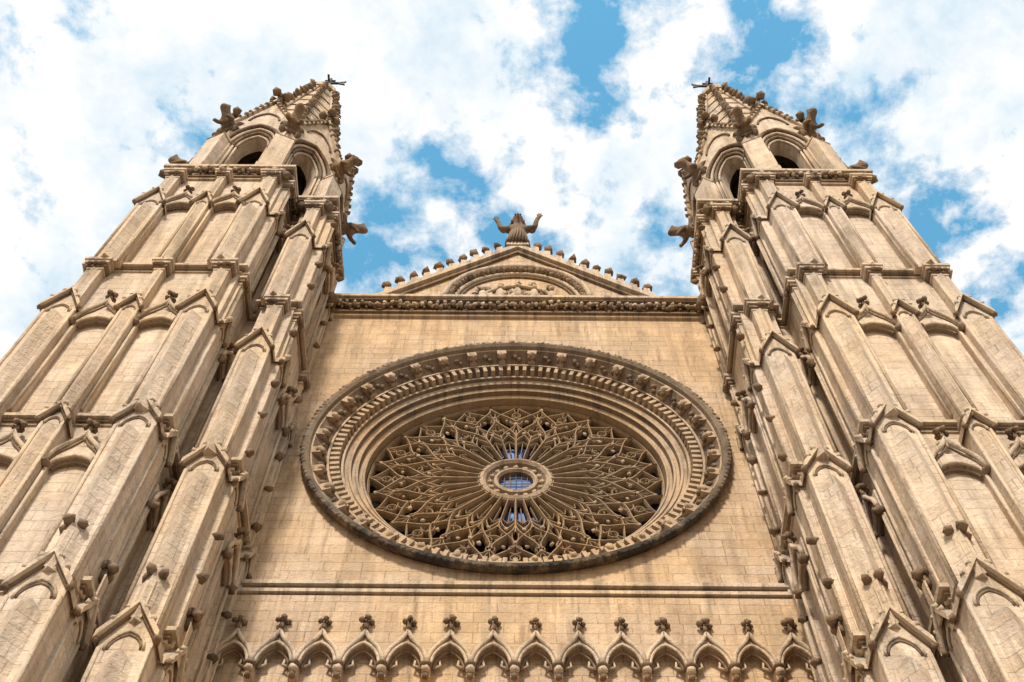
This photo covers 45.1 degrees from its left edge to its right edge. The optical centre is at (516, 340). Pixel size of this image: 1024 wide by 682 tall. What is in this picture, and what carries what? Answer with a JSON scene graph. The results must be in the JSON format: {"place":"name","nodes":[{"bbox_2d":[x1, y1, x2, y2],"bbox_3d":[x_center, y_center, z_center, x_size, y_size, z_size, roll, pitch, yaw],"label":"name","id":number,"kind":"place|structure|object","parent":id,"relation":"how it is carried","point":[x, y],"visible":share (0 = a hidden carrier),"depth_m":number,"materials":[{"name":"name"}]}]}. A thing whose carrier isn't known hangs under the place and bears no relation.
{"place":"outdoors","nodes":[
{"label":"outdoors","id":0,"kind":"place"},
{"bbox_2d":[0,0,1023,359],"label":"sky","id":1,"kind":"structure","parent":0,"point":[459,115],"materials":[{"name":"white"}]},
{"label":"plaza ground","id":2,"kind":"structure","parent":0,"visible":0},
{"bbox_2d":[0,74,367,681],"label":"tower","id":3,"kind":"structure","parent":2,"relation":"on","point":[157,360],"depth_m":36.32,"materials":[{"name":"stone"}]},
{"bbox_2d":[212,318,814,681],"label":"nave front wall","id":4,"kind":"structure","parent":2,"relation":"on","point":[725,538],"depth_m":37.72,"materials":[{"name":"beige stone"}]},
{"bbox_2d":[217,579,811,681],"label":"blind arcade","id":5,"kind":"object","parent":4,"relation":"attached to","point":[513,626],"visible":0.97,"depth_m":33.28,"materials":[{"name":"stone"}]},
{"bbox_2d":[299,340,731,574],"bbox_3d":[-0.021,4.244,42.424,14.546,14.597,2.345,0,-63,0],"label":"rose surround","id":6,"kind":"object","parent":4,"relation":"attached to","point":[356,426],"visible":1,"depth_m":44.60,"materials":[{"name":"beige stone"}]},
{"bbox_2d":[366,406,665,560],"bbox_3d":[-0.038,4.928,42.761,10.320,10.320,0.520,0,-63,0],"label":"rose tracery","id":7,"kind":"object","parent":6,"relation":"in","point":[459,479],"visible":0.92,"depth_m":42.59,"materials":[{"name":"beige stone"}]},
{"bbox_2d":[370,421,661,560],"bbox_3d":[-0.040,5.156,42.875,10.400,10.400,0.310,0,-63,0],"label":"rose glass","id":8,"kind":"object","parent":7,"relation":"in","point":[548,548],"visible":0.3,"depth_m":42.20,"materials":[{"name":"glass"}]},
{"bbox_2d":[326,291,707,320],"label":"nave cornice","id":9,"kind":"structure","parent":4,"relation":"attached to","point":[487,306],"depth_m":51.38,"materials":[{"name":"beige stone"}]},
{"bbox_2d":[376,238,657,295],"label":"gable","id":10,"kind":"structure","parent":4,"relation":"on","point":[517,268],"depth_m":55.30,"materials":[{"name":"stone"}]},
{"bbox_2d":[493,213,542,247],"bbox_3d":[0.041,-5.317,60.075,2.486,2.933,1.104,0,-54,0],"label":"rooftop statue","id":11,"kind":"object","parent":10,"relation":"on","point":[517,229],"visible":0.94,"depth_m":60.05,"materials":[{"name":"beige stone"}]},
{"bbox_2d":[668,77,1023,681],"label":"tower","id":12,"kind":"structure","parent":2,"relation":"on","point":[870,357],"depth_m":36.62,"materials":[{"name":"stone"}]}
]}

